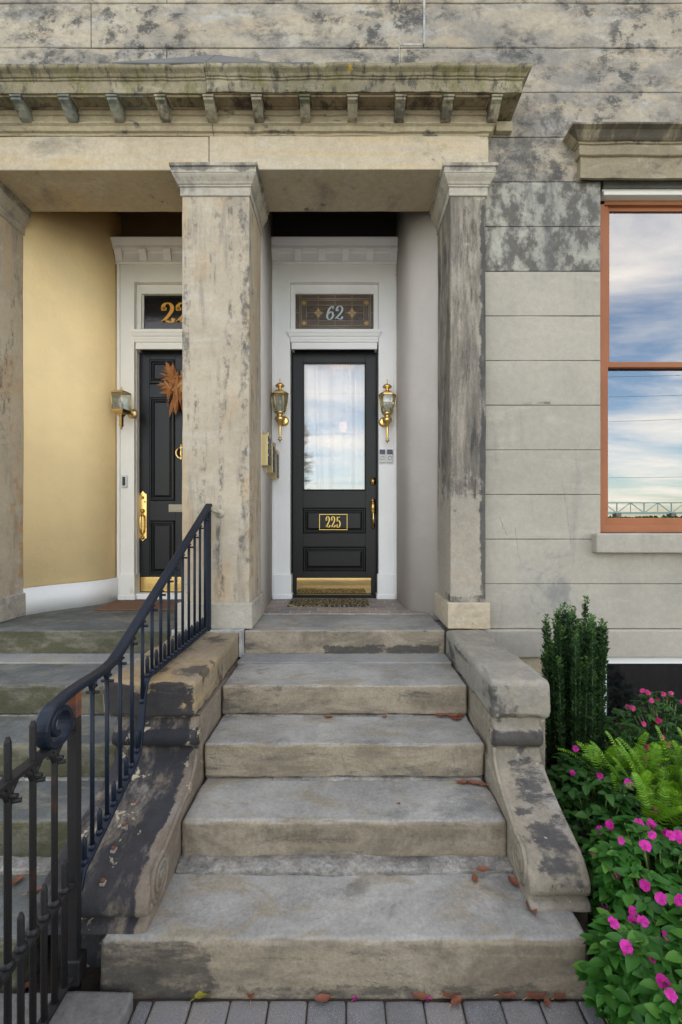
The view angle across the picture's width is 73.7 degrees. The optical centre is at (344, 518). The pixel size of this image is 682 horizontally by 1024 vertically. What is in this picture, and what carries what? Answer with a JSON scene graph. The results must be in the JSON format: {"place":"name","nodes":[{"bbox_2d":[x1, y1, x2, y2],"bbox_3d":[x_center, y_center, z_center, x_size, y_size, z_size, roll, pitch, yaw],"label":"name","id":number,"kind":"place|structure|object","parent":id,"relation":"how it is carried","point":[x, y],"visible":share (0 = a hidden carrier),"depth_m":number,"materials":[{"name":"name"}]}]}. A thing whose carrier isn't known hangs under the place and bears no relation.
{"place":"outdoors","nodes":[
{"label":"outdoors","id":0,"kind":"place"},
{"bbox_2d":[25,952,604,1023],"bbox_3d":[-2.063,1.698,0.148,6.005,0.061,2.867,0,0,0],"label":"paving","id":1,"kind":"structure","parent":0,"point":[373,1012],"depth_m":1.54,"materials":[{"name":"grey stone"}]},
{"bbox_2d":[0,991,132,1023],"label":"curb stone","id":2,"kind":"object","parent":1,"relation":"on","point":[83,1007],"visible":0.74,"depth_m":1.51,"materials":[{"name":"stone"}]},
{"bbox_2d":[0,691,86,1023],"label":"iron fence","id":3,"kind":"object","parent":2,"relation":"on","point":[66,897],"visible":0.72,"depth_m":1.43,"materials":[{"name":"black metal"}]},
{"bbox_2d":[0,614,173,993],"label":"stone stairs","id":4,"kind":"structure","parent":1,"relation":"on","point":[44,661],"depth_m":2.60,"materials":[{"name":"stone"}]},
{"bbox_2d":[12,874,24,883],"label":"fallen leaf","id":5,"kind":"object","parent":4,"relation":"on","point":[17,878],"visible":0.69,"depth_m":1.85,"materials":[{"name":"orange plant"}]},
{"bbox_2d":[37,629,244,967],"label":"cheek wall","id":6,"kind":"structure","parent":1,"relation":"on","point":[130,872],"depth_m":2.06,"materials":[{"name":"stone"}]},
{"bbox_2d":[35,504,224,891],"bbox_3d":[-0.911,0.612,2.324,0.124,1.436,1.812,0,0,0],"label":"stair railing","id":7,"kind":"object","parent":6,"relation":"on","point":[54,710],"visible":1,"depth_m":2.03,"materials":[{"name":"black metal"}]},
{"bbox_2d":[190,991,209,1001],"bbox_3d":[-0.497,1.657,1.581,0.077,0.014,0.032,0,0,-33],"label":"fallen leaf","id":8,"kind":"object","parent":1,"relation":"on","point":[199,994],"visible":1,"depth_m":1.58,"materials":[{"name":"yellow plant"}]},
{"bbox_2d":[247,992,253,1003],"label":"fallen leaf","id":9,"kind":"object","parent":1,"relation":"on","point":[250,997],"visible":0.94,"depth_m":1.58,"materials":[{"name":"brown plant"}]},
{"bbox_2d":[314,993,334,1001],"bbox_3d":[-0.068,1.659,1.570,0.070,0.011,0.030,0,0,0],"label":"fallen leaf","id":10,"kind":"object","parent":1,"relation":"on","point":[322,997],"visible":1,"depth_m":1.57,"materials":[{"name":"brown plant"}]},
{"bbox_2d":[100,614,588,999],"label":"stone stairs","id":11,"kind":"structure","parent":1,"relation":"on","point":[315,860],"depth_m":1.96,"materials":[{"name":"stone"}]},
{"bbox_2d":[444,713,459,717],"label":"fallen leaf","id":12,"kind":"object","parent":11,"relation":"on","point":[450,715],"visible":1,"depth_m":2.58,"materials":[{"name":"red plant"}]},
{"bbox_2d":[454,779,468,783],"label":"fallen leaf","id":13,"kind":"object","parent":11,"relation":"on","point":[462,781],"visible":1,"depth_m":2.24,"materials":[{"name":"red plant"}]},
{"bbox_2d":[467,779,481,785],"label":"fallen leaf","id":14,"kind":"object","parent":11,"relation":"on","point":[471,781],"visible":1,"depth_m":2.23,"materials":[{"name":"red plant"}]},
{"bbox_2d":[472,874,477,884],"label":"fallen leaf","id":15,"kind":"object","parent":11,"relation":"on","point":[474,877],"visible":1,"depth_m":1.86,"materials":[{"name":"red plant"}]},
{"bbox_2d":[473,866,488,871],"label":"fallen leaf","id":16,"kind":"object","parent":11,"relation":"on","point":[482,868],"visible":1,"depth_m":1.88,"materials":[{"name":"red plant"}]},
{"bbox_2d":[508,875,520,889],"bbox_3d":[0.683,1.465,1.830,0.035,0.012,0.072,0,0,0],"label":"fallen leaf","id":17,"kind":"object","parent":11,"relation":"on","point":[513,880],"visible":1,"depth_m":1.84,"materials":[{"name":"red plant"}]},
{"bbox_2d":[526,900,538,918],"bbox_3d":[0.704,1.465,1.704,0.033,0.013,0.076,0,0,0],"label":"fallen leaf","id":18,"kind":"object","parent":11,"relation":"on","point":[534,910],"visible":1,"depth_m":1.70,"materials":[{"name":"brown plant"}]},
{"bbox_2d":[412,992,431,999],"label":"fallen leaf","id":19,"kind":"object","parent":1,"relation":"on","point":[421,995],"visible":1,"depth_m":1.58,"materials":[{"name":"brown plant"}]},
{"bbox_2d":[439,991,459,997],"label":"fallen leaf","id":20,"kind":"object","parent":1,"relation":"on","point":[447,995],"visible":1,"depth_m":1.58,"materials":[{"name":"brown plant"}]},
{"bbox_2d":[448,995,461,1007],"bbox_3d":[0.381,1.659,1.560,0.064,0.012,0.027,0,0,-33],"label":"fallen leaf","id":21,"kind":"object","parent":1,"relation":"on","point":[457,1000],"visible":1,"depth_m":1.57,"materials":[{"name":"brown plant"}]},
{"bbox_2d":[494,991,515,997],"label":"fallen leaf","id":22,"kind":"object","parent":1,"relation":"on","point":[510,994],"visible":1,"depth_m":1.58,"materials":[{"name":"brown plant"}]},
{"bbox_2d":[446,630,590,932],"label":"cheek wall","id":23,"kind":"structure","parent":1,"relation":"on","point":[508,703],"depth_m":2.17,"materials":[{"name":"stone"}]},
{"bbox_2d":[523,990,545,999],"bbox_3d":[0.660,1.655,1.581,0.093,0.018,0.042,0,0,0],"label":"fallen leaf","id":24,"kind":"object","parent":1,"relation":"on","point":[530,994],"visible":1,"depth_m":1.58,"materials":[{"name":"brown plant"}]},
{"bbox_2d":[544,996,549,1009],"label":"fallen leaf","id":25,"kind":"object","parent":1,"relation":"on","point":[546,1001],"visible":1,"depth_m":1.56,"materials":[{"name":"brown plant"}]},
{"bbox_2d":[551,992,565,999],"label":"fallen leaf","id":26,"kind":"object","parent":1,"relation":"on","point":[559,996],"visible":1,"depth_m":1.58,"materials":[{"name":"brown plant"}]},
{"bbox_2d":[545,748,679,1023],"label":"garden soil","id":27,"kind":"structure","parent":0,"point":[590,918],"depth_m":2.39,"materials":[{"name":"black soil"}]},
{"bbox_2d":[540,595,609,806],"bbox_3d":[1.382,1.068,2.724,0.400,1.199,0.383,0,0,0],"label":"upright holly","id":28,"kind":"object","parent":27,"relation":"on","point":[574,658],"visible":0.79,"depth_m":2.63,"materials":[{"name":"green plant"}]},
{"bbox_2d":[546,745,670,896],"bbox_3d":[1.252,1.414,2.223,0.619,0.510,0.791,0,0,0],"label":"impatiens plant","id":29,"kind":"object","parent":27,"relation":"on","point":[570,774],"visible":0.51,"depth_m":2.15,"materials":[{"name":"green plant"}]},
{"bbox_2d":[558,725,681,832],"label":"fern","id":30,"kind":"object","parent":27,"relation":"on","point":[642,772],"visible":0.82,"depth_m":2.17,"materials":[{"name":"green plant"}]},
{"bbox_2d":[572,904,681,1023],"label":"impatiens plant","id":31,"kind":"object","parent":27,"relation":"on","point":[618,929],"visible":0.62,"depth_m":1.43,"materials":[{"name":"green plant"}]},
{"bbox_2d":[579,814,681,934],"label":"impatiens plant","id":32,"kind":"object","parent":27,"relation":"on","point":[618,868],"visible":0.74,"depth_m":1.65,"materials":[{"name":"green plant"}]},
{"bbox_2d":[594,894,681,1023],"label":"impatiens plant","id":33,"kind":"object","parent":27,"relation":"on","point":[663,988],"visible":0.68,"depth_m":1.31,"materials":[{"name":"green plant"}]},
{"bbox_2d":[603,688,681,789],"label":"impatiens plant","id":34,"kind":"object","parent":27,"relation":"on","point":[621,720],"visible":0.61,"depth_m":2.77,"materials":[{"name":"green plant"}]},
{"bbox_2d":[656,793,681,836],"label":"impatiens plant","id":35,"kind":"object","parent":27,"relation":"on","point":[673,822],"visible":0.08,"depth_m":2.05,"materials":[{"name":"green plant"}]},
{"label":"ground","id":36,"kind":"structure","parent":0,"visible":0},
{"bbox_2d":[0,0,246,642],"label":"stone rowhouse","id":37,"kind":"structure","parent":36,"relation":"on","point":[102,305],"depth_m":4.08,"materials":[{"name":"yellow paint"}]},
{"bbox_2d":[121,475,126,486],"bbox_3d":[-2.104,-0.358,4.348,0.052,0.116,0.025,0,0,0],"label":"doorbell","id":38,"kind":"object","parent":37,"relation":"attached to","point":[123,480],"visible":1,"depth_m":4.34,"materials":[{"name":"white plastic"}]},
{"bbox_2d":[111,387,137,429],"bbox_3d":[-2.048,-1.020,4.255,0.121,0.397,0.234,0,0,12],"label":"wall lamp","id":39,"kind":"object","parent":37,"relation":"attached to","point":[117,407],"visible":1,"depth_m":4.19,"materials":[{"name":"gold metal"}]},
{"bbox_2d":[94,600,180,609],"bbox_3d":[-1.715,0.772,4.065,0.830,0.012,0.410,0,0,0],"label":"doormat","id":40,"kind":"object","parent":37,"relation":"on","point":[126,605],"visible":0.56,"depth_m":4.01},
{"bbox_2d":[139,350,182,591],"bbox_3d":[-1.552,-0.467,4.449,0.920,2.378,0.122,0,0,0],"label":"door","id":41,"kind":"structure","parent":37,"relation":"in","point":[160,435],"depth_m":4.46,"materials":[{"name":"black paint"}]},
{"bbox_2d":[157,362,182,416],"bbox_3d":[-1.596,-1.245,4.379,0.390,0.533,0.128,0,0,0],"label":"husk wreath","id":42,"kind":"object","parent":41,"relation":"attached to","point":[173,387],"visible":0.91,"depth_m":4.35,"materials":[{"name":"plant"}]},
{"bbox_2d":[0,55,531,628],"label":"stone portico","id":43,"kind":"structure","parent":37,"relation":"attached to","point":[224,155],"depth_m":3.23,"materials":[{"name":"stone"}]},
{"bbox_2d":[91,0,681,747],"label":"stone rowhouse","id":44,"kind":"structure","parent":36,"relation":"on","point":[583,314],"depth_m":3.30,"materials":[{"name":"stone"}]},
{"bbox_2d":[261,430,271,467],"bbox_3d":[-0.652,-0.574,3.768,0.074,0.289,0.143,0,0,0],"label":"mailbox","id":45,"kind":"object","parent":44,"relation":"attached to","point":[266,450],"visible":0.9,"depth_m":3.70,"materials":[{"name":"gold metal"}]},
{"bbox_2d":[266,442,275,473],"bbox_3d":[-0.658,-0.544,4.053,0.078,0.287,0.143,0,0,0],"label":"mailbox","id":46,"kind":"object","parent":44,"relation":"attached to","point":[271,469],"visible":0.59,"depth_m":3.99,"materials":[{"name":"gold metal"}]},
{"bbox_2d":[270,449,278,479],"bbox_3d":[-0.664,-0.515,4.293,0.082,0.285,0.143,0,0,0],"label":"mailbox","id":47,"kind":"object","parent":44,"relation":"attached to","point":[274,476],"visible":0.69,"depth_m":4.24,"materials":[{"name":"gold metal"}]},
{"bbox_2d":[271,378,288,441],"bbox_3d":[-0.609,-1.023,4.313,0.172,0.615,0.175,0,0,0],"label":"wall lamp","id":48,"kind":"object","parent":44,"relation":"attached to","point":[281,419],"visible":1,"depth_m":4.29,"materials":[{"name":"gold metal"}]},
{"bbox_2d":[287,598,368,606],"bbox_3d":[-0.142,0.769,4.185,0.731,0.023,0.377,0,0,0],"label":"doormat","id":49,"kind":"object","parent":44,"relation":"on","point":[329,602],"visible":1,"depth_m":4.14,"materials":[{"name":"rubber"}]},
{"bbox_2d":[293,351,375,593],"bbox_3d":[-0.098,-0.458,4.534,0.828,2.405,0.213,0,0,0],"label":"door","id":50,"kind":"structure","parent":44,"relation":"in","point":[334,392],"depth_m":4.50,"materials":[{"name":"black paint"}]},
{"bbox_2d":[379,449,384,462],"bbox_3d":[0.366,-0.604,4.388,0.058,0.128,0.025,0,0,0],"label":"doorbell","id":51,"kind":"object","parent":44,"relation":"attached to","point":[381,455],"visible":1,"depth_m":4.38,"materials":[{"name":"white plastic"}]},
{"bbox_2d":[378,379,395,443],"bbox_3d":[0.406,-1.013,4.313,0.172,0.615,0.175,0,0,0],"label":"wall lamp","id":52,"kind":"object","parent":44,"relation":"attached to","point":[385,420],"visible":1,"depth_m":4.29,"materials":[{"name":"gold metal"}]},
{"bbox_2d":[387,449,392,462],"bbox_3d":[0.438,-0.604,4.388,0.058,0.128,0.025,0,0,0],"label":"doorbell","id":53,"kind":"object","parent":44,"relation":"attached to","point":[389,455],"visible":1,"depth_m":4.38,"materials":[{"name":"white plastic"}]},
{"bbox_2d":[591,180,681,552],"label":"window","id":54,"kind":"structure","parent":44,"relation":"in","point":[640,316],"depth_m":3.44,"materials":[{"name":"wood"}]},
{"bbox_2d":[604,657,681,742],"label":"basement window","id":55,"kind":"structure","parent":44,"relation":"in","point":[627,676],"depth_m":3.37,"materials":[{"name":"black glass"}]}
]}

